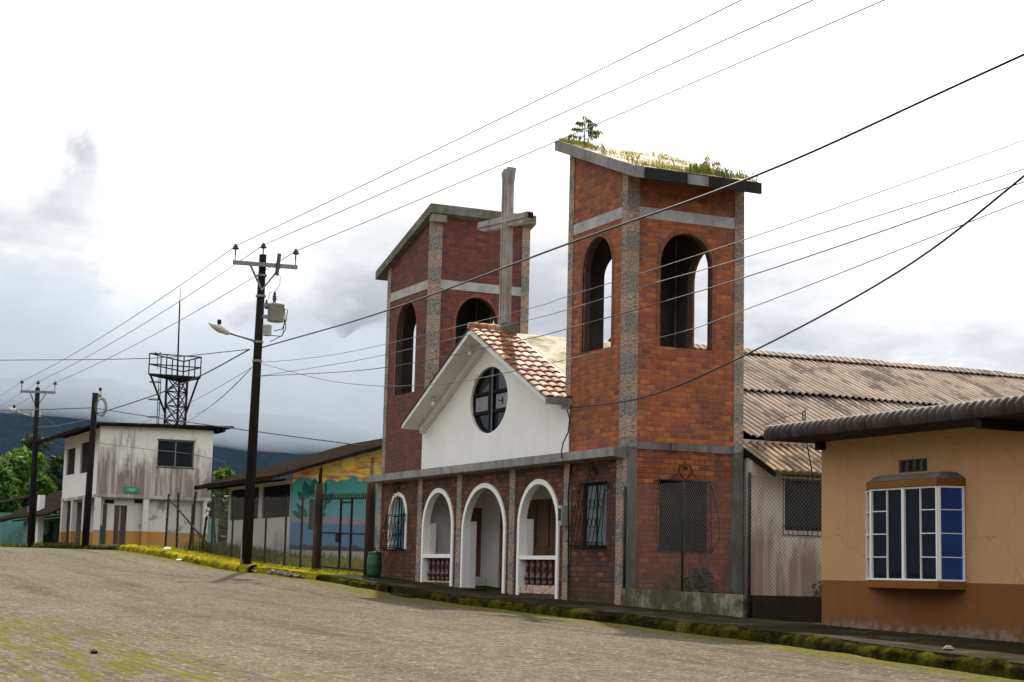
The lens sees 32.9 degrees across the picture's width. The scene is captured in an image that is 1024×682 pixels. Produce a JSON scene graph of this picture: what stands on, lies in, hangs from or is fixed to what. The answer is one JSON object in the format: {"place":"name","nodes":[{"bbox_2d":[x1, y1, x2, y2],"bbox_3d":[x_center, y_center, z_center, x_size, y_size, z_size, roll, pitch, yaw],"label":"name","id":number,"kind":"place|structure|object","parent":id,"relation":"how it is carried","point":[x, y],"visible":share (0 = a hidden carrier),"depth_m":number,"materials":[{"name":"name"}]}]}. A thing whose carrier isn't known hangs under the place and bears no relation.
{"place":"outdoors","nodes":[
{"label":"outdoors","id":0,"kind":"place"},
{"bbox_2d":[1,544,110,547],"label":"verge","id":1,"kind":"structure","parent":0,"point":[25,546],"depth_m":85.75,"materials":[{"name":"plant"}]},
{"bbox_2d":[0,541,91,546],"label":"roadside grass","id":2,"kind":"structure","parent":1,"relation":"on","point":[34,544],"depth_m":81.63,"materials":[{"name":"green plant"}]},
{"bbox_2d":[0,373,382,543],"bbox_3d":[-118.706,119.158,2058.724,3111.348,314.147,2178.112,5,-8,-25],"label":"hills","id":3,"kind":"structure","parent":0,"point":[230,447],"depth_m":2546.07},
{"bbox_2d":[120,545,362,579],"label":"verge grass","id":4,"kind":"structure","parent":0,"point":[316,570],"depth_m":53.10,"materials":[{"name":"green plant"}]},
{"bbox_2d":[0,547,1023,681],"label":"road","id":5,"kind":"structure","parent":0,"point":[133,617],"depth_m":21.88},
{"bbox_2d":[90,649,97,653],"bbox_3d":[-4.274,3.181,17.737,0.090,0.058,0.089,-1,-8,14],"label":"stone","id":6,"kind":"object","parent":5,"relation":"on","point":[93,651],"visible":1,"depth_m":17.71,"materials":[{"name":"black stone"}]},
{"bbox_2d":[316,574,389,592],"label":"kerb","id":7,"kind":"structure","parent":5,"relation":"on","point":[381,587],"depth_m":41.44,"materials":[{"name":"concrete"}]},
{"bbox_2d":[403,588,1023,679],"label":"kerb","id":8,"kind":"structure","parent":5,"relation":"on","point":[1000,667],"depth_m":24.12,"materials":[{"name":"concrete"}]},
{"bbox_2d":[0,0,1023,431],"label":"sky","id":9,"kind":"structure","parent":0,"point":[142,141],"materials":[{"name":"white"}]},
{"bbox_2d":[226,555,821,623],"bbox_3d":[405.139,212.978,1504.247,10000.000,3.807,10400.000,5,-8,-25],"label":"ground","id":10,"kind":"structure","parent":0,"point":[488,587],"depth_m":41.13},
{"bbox_2d":[0,463,22,512],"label":"tree","id":11,"kind":"object","parent":10,"relation":"on","point":[7,480],"visible":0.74,"depth_m":139.71,"materials":[{"name":"green plant"}]},
{"bbox_2d":[0,445,48,506],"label":"tree","id":12,"kind":"object","parent":10,"relation":"on","point":[20,461],"visible":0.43,"depth_m":149.48,"materials":[{"name":"green plant"}]},
{"bbox_2d":[0,491,59,544],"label":"house","id":13,"kind":"structure","parent":10,"relation":"on","point":[10,531],"depth_m":116.20,"materials":[{"name":"teal paint"}]},
{"bbox_2d":[20,432,52,468],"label":"tree","id":14,"kind":"object","parent":10,"relation":"on","point":[28,443],"visible":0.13,"depth_m":190.94,"materials":[{"name":"green plant"}]},
{"bbox_2d":[20,380,56,547],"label":"utility pole","id":15,"kind":"object","parent":10,"relation":"on","point":[32,502],"visible":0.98,"depth_m":83.35,"materials":[{"name":"wood"}]},
{"bbox_2d":[8,405,33,417],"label":"street lamp","id":16,"kind":"object","parent":15,"relation":"attached to","point":[13,410],"visible":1,"depth_m":83.58,"materials":[{"name":"metal"}]},
{"bbox_2d":[23,248,231,380],"bbox_3d":[-15.915,-0.413,67.410,0.024,0.725,36.548,5,-8,-25],"label":"overhead wire","id":17,"kind":"object","parent":15,"relation":"attached to","point":[139,312],"visible":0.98,"depth_m":61.24,"materials":[{"name":"metal"}]},
{"bbox_2d":[38,247,259,381],"bbox_3d":[-15.218,-0.431,67.900,0.024,0.812,36.548,5,-8,-25],"label":"overhead wire","id":18,"kind":"object","parent":15,"relation":"attached to","point":[157,315],"visible":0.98,"depth_m":62.57,"materials":[{"name":"metal"}]},
{"bbox_2d":[19,473,59,513],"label":"tree","id":19,"kind":"object","parent":10,"relation":"on","point":[45,484],"visible":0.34,"depth_m":125.01,"materials":[{"name":"green plant"}]},
{"bbox_2d":[34,533,56,544],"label":"flower bush","id":20,"kind":"object","parent":10,"relation":"on","point":[46,539],"visible":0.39,"depth_m":92.68,"materials":[{"name":"green plant"}]},
{"bbox_2d":[39,450,63,491],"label":"tree","id":21,"kind":"object","parent":10,"relation":"on","point":[54,471],"visible":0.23,"depth_m":134.97,"materials":[{"name":"green plant"}]},
{"bbox_2d":[0,490,125,544],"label":"open shelter","id":22,"kind":"object","parent":10,"relation":"on","point":[50,504],"visible":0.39,"depth_m":88.75,"materials":[{"name":"white paint"}]},
{"bbox_2d":[31,544,120,549],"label":"kerb","id":23,"kind":"structure","parent":10,"relation":"on","point":[98,547],"depth_m":71.05,"materials":[{"name":"concrete"}]},
{"bbox_2d":[82,393,106,546],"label":"utility pole","id":24,"kind":"object","parent":10,"relation":"on","point":[88,493],"visible":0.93,"depth_m":71.45,"materials":[{"name":"black wood"}]},
{"bbox_2d":[0,407,90,410],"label":"overhead wire","id":25,"kind":"object","parent":24,"relation":"attached to","point":[49,409],"visible":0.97,"depth_m":78.21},
{"bbox_2d":[98,388,102,397],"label":"insulator","id":26,"kind":"object","parent":24,"relation":"attached to","point":[99,394],"visible":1,"depth_m":71.86,"materials":[{"name":"ceramic"}]},
{"bbox_2d":[94,349,249,414],"bbox_3d":[-12.559,1.669,61.811,0.040,0.445,21.892,5,-8,-25],"label":"overhead wire","id":27,"kind":"object","parent":24,"relation":"attached to","point":[178,385],"visible":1,"depth_m":59.12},
{"bbox_2d":[12,514,217,544],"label":"house","id":28,"kind":"structure","parent":10,"relation":"on","point":[51,525],"depth_m":105.26,"materials":[{"name":"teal paint"}]},
{"bbox_2d":[38,422,233,549],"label":"house","id":29,"kind":"structure","parent":10,"relation":"on","point":[155,476],"depth_m":76.96,"materials":[{"name":"white paint"}]},
{"bbox_2d":[67,448,75,474],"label":"window","id":30,"kind":"structure","parent":29,"relation":"in","point":[71,459],"depth_m":81.64,"materials":[{"name":"black glass"}]},
{"bbox_2d":[81,442,88,472],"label":"window","id":31,"kind":"structure","parent":29,"relation":"in","point":[85,445],"depth_m":78.91,"materials":[{"name":"black glass"}]},
{"bbox_2d":[101,504,106,543],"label":"door","id":32,"kind":"structure","parent":29,"relation":"in","point":[104,505],"depth_m":75.89,"materials":[{"name":"brown wood"}]},
{"bbox_2d":[113,506,118,544],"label":"door","id":33,"kind":"structure","parent":29,"relation":"in","point":[116,515],"depth_m":76.24,"materials":[{"name":"brown wood"}]},
{"bbox_2d":[119,506,125,544],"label":"door","id":34,"kind":"structure","parent":29,"relation":"in","point":[123,508],"depth_m":76.37,"materials":[{"name":"brown wood"}]},
{"bbox_2d":[124,487,138,492],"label":"street sign","id":35,"kind":"object","parent":29,"relation":"attached to","point":[132,489],"visible":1,"depth_m":76.21,"materials":[{"name":"green metal"}]},
{"bbox_2d":[148,288,201,424],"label":"radio tower","id":36,"kind":"structure","parent":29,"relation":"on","point":[181,379],"depth_m":89.23,"materials":[{"name":"black metal"}]},
{"bbox_2d":[157,439,194,468],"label":"window","id":37,"kind":"structure","parent":29,"relation":"in","point":[165,459],"depth_m":77.35,"materials":[{"name":"glass"}]},
{"bbox_2d":[140,367,251,423],"bbox_3d":[-12.758,2.414,65.916,0.016,0.475,30.455,4,-8,-19],"label":"overhead wire","id":38,"kind":"object","parent":29,"relation":"attached to","point":[201,396],"visible":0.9,"depth_m":59.34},
{"bbox_2d":[118,544,256,572],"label":"kerb","id":39,"kind":"structure","parent":10,"relation":"on","point":[203,561],"depth_m":55.41,"materials":[{"name":"plant"}]},
{"bbox_2d":[164,491,221,552],"bbox_3d":[-11.523,6.484,62.201,0.135,2.215,7.505,5,-8,-25],"label":"wire fence","id":40,"kind":"object","parent":10,"relation":"on","point":[179,511],"visible":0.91,"depth_m":62.13,"materials":[{"name":"grey metal"}]},
{"bbox_2d":[208,490,228,543],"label":"tree","id":41,"kind":"object","parent":10,"relation":"on","point":[223,495],"visible":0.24,"depth_m":99.93,"materials":[{"name":"green plant"}]},
{"bbox_2d":[211,466,234,543],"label":"tree","id":42,"kind":"object","parent":10,"relation":"on","point":[226,472],"visible":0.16,"depth_m":108.17,"materials":[{"name":"green plant"}]},
{"bbox_2d":[210,495,314,567],"bbox_3d":[-7.839,6.032,53.718,0.070,2.683,10.832,5,-8,-25],"label":"school fence","id":43,"kind":"object","parent":10,"relation":"on","point":[285,537],"visible":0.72,"depth_m":52.95,"materials":[{"name":"metal"}]},
{"bbox_2d":[232,243,299,564],"bbox_3d":[-7.531,1.953,51.061,2.081,9.789,0.812,5,-8,-25],"label":"utility pole","id":44,"kind":"object","parent":10,"relation":"on","point":[248,521],"visible":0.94,"depth_m":50.98,"materials":[{"name":"wood"}]},
{"bbox_2d":[0,349,248,360],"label":"overhead wire","id":45,"kind":"object","parent":44,"relation":"attached to","point":[135,358],"visible":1,"depth_m":59.00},
{"bbox_2d":[55,253,291,382],"bbox_3d":[-14.366,-0.319,68.137,0.024,0.718,36.549,5,-9,-25],"label":"overhead wire","id":46,"kind":"object","parent":44,"relation":"attached to","point":[172,324],"visible":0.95,"depth_m":64.26,"materials":[{"name":"metal"}]},
{"bbox_2d":[183,378,241,423],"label":"overhead wire","id":47,"kind":"object","parent":44,"relation":"attached to","point":[211,405],"visible":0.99,"depth_m":65.34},
{"bbox_2d":[195,371,248,414],"bbox_3d":[-11.332,2.125,66.632,0.016,1.211,30.944,3,-8,-13],"label":"overhead wire","id":48,"kind":"object","parent":44,"relation":"attached to","point":[228,391],"visible":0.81,"depth_m":60.03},
{"bbox_2d":[208,319,254,341],"bbox_3d":[-8.221,-0.309,50.851,1.425,0.575,0.230,5,-8,-25],"label":"street lamp","id":49,"kind":"object","parent":44,"relation":"attached to","point":[217,327],"visible":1,"depth_m":50.67,"materials":[{"name":"metal"}]},
{"bbox_2d":[262,275,287,341],"bbox_3d":[-7.058,-1.020,51.483,0.518,2.117,0.811,-5,-10,39],"label":"transformer","id":50,"kind":"object","parent":44,"relation":"attached to","point":[276,312],"visible":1,"depth_m":51.33,"materials":[{"name":"grey paint"}]},
{"bbox_2d":[236,0,741,245],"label":"overhead wire","id":51,"kind":"object","parent":44,"relation":"attached to","point":[515,111],"visible":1,"depth_m":33.24,"materials":[{"name":"metal"}]},
{"bbox_2d":[264,0,813,244],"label":"overhead wire","id":52,"kind":"object","parent":44,"relation":"attached to","point":[568,110],"visible":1,"depth_m":33.12,"materials":[{"name":"metal"}]},
{"bbox_2d":[296,0,884,250],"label":"overhead wire","id":53,"kind":"object","parent":44,"relation":"attached to","point":[622,112],"visible":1,"depth_m":33.16,"materials":[{"name":"metal"}]},
{"bbox_2d":[258,140,1023,362],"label":"overhead wire","id":54,"kind":"object","parent":44,"relation":"attached to","point":[698,254],"visible":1,"depth_m":28.07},
{"bbox_2d":[260,200,1023,385],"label":"overhead wire","id":55,"kind":"object","parent":44,"relation":"attached to","point":[707,323],"visible":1,"depth_m":27.77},
{"bbox_2d":[262,53,1023,347],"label":"overhead wire","id":56,"kind":"object","parent":44,"relation":"attached to","point":[853,132],"visible":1,"depth_m":28.18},
{"bbox_2d":[262,168,1023,375],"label":"overhead wire","id":57,"kind":"object","parent":44,"relation":"attached to","point":[702,269],"visible":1,"depth_m":27.99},
{"bbox_2d":[265,181,1023,375],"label":"overhead wire","id":58,"kind":"object","parent":44,"relation":"attached to","point":[693,292],"visible":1,"depth_m":28.17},
{"bbox_2d":[179,539,363,572],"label":"tall grass","id":59,"kind":"structure","parent":10,"relation":"on","point":[269,557],"depth_m":54.29,"materials":[{"name":"plant"}]},
{"bbox_2d":[194,438,403,559],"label":"school building","id":60,"kind":"structure","parent":10,"relation":"on","point":[343,473],"depth_m":58.08,"materials":[{"name":"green paint"}]},
{"bbox_2d":[100,443,223,461],"bbox_3d":[-12.985,4.166,66.135,2.671,1.122,12.241,5,-9,-28],"label":"overhead wire","id":61,"kind":"object","parent":60,"relation":"attached to","point":[161,450],"visible":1,"depth_m":63.39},
{"bbox_2d":[96,408,369,446],"bbox_3d":[-12.101,2.981,63.640,3.169,2.315,18.262,8,-10,-42],"label":"overhead wire","id":62,"kind":"object","parent":60,"relation":"attached to","point":[237,428],"visible":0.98,"depth_m":58.32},
{"bbox_2d":[231,487,258,519],"bbox_3d":[-9.590,5.876,62.406,0.072,1.120,3.520,5,-8,-25],"label":"window","id":63,"kind":"structure","parent":60,"relation":"in","point":[240,493],"depth_m":62.96,"materials":[{"name":"black metal"}]},
{"bbox_2d":[263,484,290,517],"bbox_3d":[-7.993,5.460,59.056,0.072,1.120,3.110,5,-8,-25],"label":"window","id":64,"kind":"structure","parent":60,"relation":"in","point":[277,491],"depth_m":59.10,"materials":[{"name":"black metal"}]},
{"bbox_2d":[312,457,375,574],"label":"school gate","id":65,"kind":"structure","parent":10,"relation":"on","point":[369,524],"depth_m":46.92,"materials":[{"name":"black metal"}]},
{"bbox_2d":[621,472,750,617],"bbox_3d":[3.042,3.778,30.765,0.150,2.700,4.300,5,-8,-25],"label":"chain link fence","id":66,"kind":"object","parent":10,"relation":"on","point":[736,605],"visible":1,"depth_m":30.59,"materials":[{"name":"metal"}]},
{"bbox_2d":[367,140,1023,604],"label":"church","id":67,"kind":"structure","parent":10,"relation":"on","point":[515,482],"depth_m":35.88,"materials":[{"name":"brick"}]},
{"bbox_2d":[394,497,404,548],"bbox_3d":[-2.767,4.541,43.307,0.030,1.320,1.020,5,-8,-25],"label":"window","id":68,"kind":"structure","parent":67,"relation":"in","point":[401,516],"depth_m":43.34,"materials":[{"name":"teal glass"}]},
{"bbox_2d":[471,508,481,576],"bbox_3d":[-1.025,4.919,42.407,0.580,1.670,0.060,5,-8,-25],"label":"side door","id":69,"kind":"structure","parent":67,"relation":"in","point":[476,516],"depth_m":42.49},
{"bbox_2d":[473,367,507,432],"bbox_3d":[-0.447,1.327,38.848,0.083,1.490,2.000,5,-8,-25],"label":"round window","id":70,"kind":"structure","parent":67,"relation":"in","point":[490,396],"depth_m":38.88,"materials":[{"name":"black glass"}]},
{"bbox_2d":[500,499,555,587],"bbox_3d":[0.663,4.763,39.769,0.075,2.250,4.350,5,-8,-25],"label":"main door","id":71,"kind":"structure","parent":67,"relation":"in","point":[542,511],"depth_m":39.70,"materials":[{"name":"brown wood"}]},
{"bbox_2d":[568,115,602,145],"bbox_3d":[1.577,-4.349,36.009,0.715,0.628,0.588,-6,-10,42],"label":"sapling","id":72,"kind":"object","parent":67,"relation":"on","point":[591,132],"visible":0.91,"depth_m":36.00,"materials":[{"name":"green plant"}]},
{"bbox_2d":[585,482,606,546],"bbox_3d":[1.678,3.413,33.939,0.040,1.270,0.980,5,-8,-25],"label":"window","id":73,"kind":"structure","parent":67,"relation":"in","point":[599,539],"depth_m":33.97,"materials":[{"name":"black metal"}]},
{"bbox_2d":[554,132,757,181],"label":"roof grass","id":74,"kind":"structure","parent":67,"relation":"on","point":[592,146],"depth_m":34.61,"materials":[{"name":"plant"}]},
{"bbox_2d":[659,480,705,550],"bbox_3d":[3.278,3.379,33.485,1.075,1.330,0.030,5,-8,-25],"label":"window","id":75,"kind":"structure","parent":67,"relation":"in","point":[666,533],"depth_m":33.48,"materials":[{"name":"black metal"}]},
{"bbox_2d":[699,156,720,173],"bbox_3d":[3.923,-3.447,34.192,0.379,0.384,0.458,-4,-9,34],"label":"weed","id":76,"kind":"object","parent":67,"relation":"on","point":[707,162],"visible":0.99,"depth_m":34.16,"materials":[{"name":"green plant"}]},
{"bbox_2d":[568,175,1023,408],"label":"overhead wire","id":77,"kind":"object","parent":67,"relation":"attached to","point":[940,242],"visible":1,"depth_m":25.64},
{"bbox_2d":[785,480,821,531],"bbox_3d":[6.220,3.304,34.517,1.980,0.990,0.050,5,-8,-25],"label":"window","id":78,"kind":"structure","parent":67,"relation":"in","point":[797,485],"depth_m":34.30,"materials":[{"name":"black metal"}]},
{"bbox_2d":[684,563,713,592],"bbox_3d":[3.559,4.679,32.950,0.645,0.940,0.663,5,-8,-25],"label":"bush","id":79,"kind":"object","parent":10,"relation":"on","point":[697,584],"visible":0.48,"depth_m":32.91,"materials":[{"name":"green plant"}]},
{"bbox_2d":[751,476,821,621],"bbox_3d":[6.226,3.761,29.904,4.982,2.750,0.130,5,-8,-25],"label":"chain link fence","id":80,"kind":"object","parent":10,"relation":"on","point":[796,608],"visible":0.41,"depth_m":29.09,"materials":[{"name":"metal"}]},
{"bbox_2d":[765,410,816,492],"bbox_3d":[4.902,2.016,30.820,0.094,1.452,2.229,3,-8,-15],"label":"wire mast","id":81,"kind":"object","parent":80,"relation":"attached to","point":[804,417],"visible":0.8,"depth_m":30.02,"materials":[{"name":"black metal"}]},
{"bbox_2d":[811,581,821,596],"bbox_3d":[6.062,4.953,33.681,0.481,0.576,0.484,0,-8,10],"label":"weed","id":82,"kind":"object","parent":10,"relation":"on","point":[816,591],"visible":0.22,"depth_m":33.70,"materials":[{"name":"green plant"}]},
{"bbox_2d":[763,395,1023,642],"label":"house","id":83,"kind":"structure","parent":10,"relation":"on","point":[922,520],"depth_m":24.43,"materials":[{"name":"orange paint"}]},
{"bbox_2d":[865,471,965,589],"bbox_3d":[5.629,2.734,24.938,0.426,1.630,2.266,5,-8,-25],"label":"bay window","id":84,"kind":"structure","parent":83,"relation":"in","point":[915,522],"depth_m":24.43,"materials":[{"name":"glass"}]},
{"bbox_2d":[321,574,1023,664],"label":"pavement","id":85,"kind":"structure","parent":0,"point":[1012,652],"depth_m":25.66,"materials":[{"name":"grey concrete"}]},
{"bbox_2d":[367,552,381,576],"bbox_3d":[-3.444,5.588,43.367,0.378,0.623,0.378,5,-8,-25],"label":"drum","id":86,"kind":"object","parent":85,"relation":"on","point":[374,564],"visible":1,"depth_m":43.22,"materials":[{"name":"green plastic"}]},
{"bbox_2d":[390,587,486,597],"bbox_3d":[-1.859,5.645,38.458,1.900,0.370,2.050,5,-8,-25],"label":"door ramp","id":87,"kind":"structure","parent":85,"relation":"on","point":[458,588],"depth_m":37.92,"materials":[{"name":"grey concrete"}]},
{"bbox_2d":[943,645,953,650],"bbox_3d":[5.131,3.615,20.383,0.128,0.084,0.124,0,-8,8],"label":"stone","id":88,"kind":"object","parent":85,"relation":"on","point":[949,647],"visible":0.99,"depth_m":20.35,"materials":[{"name":"white stone"}]}
]}

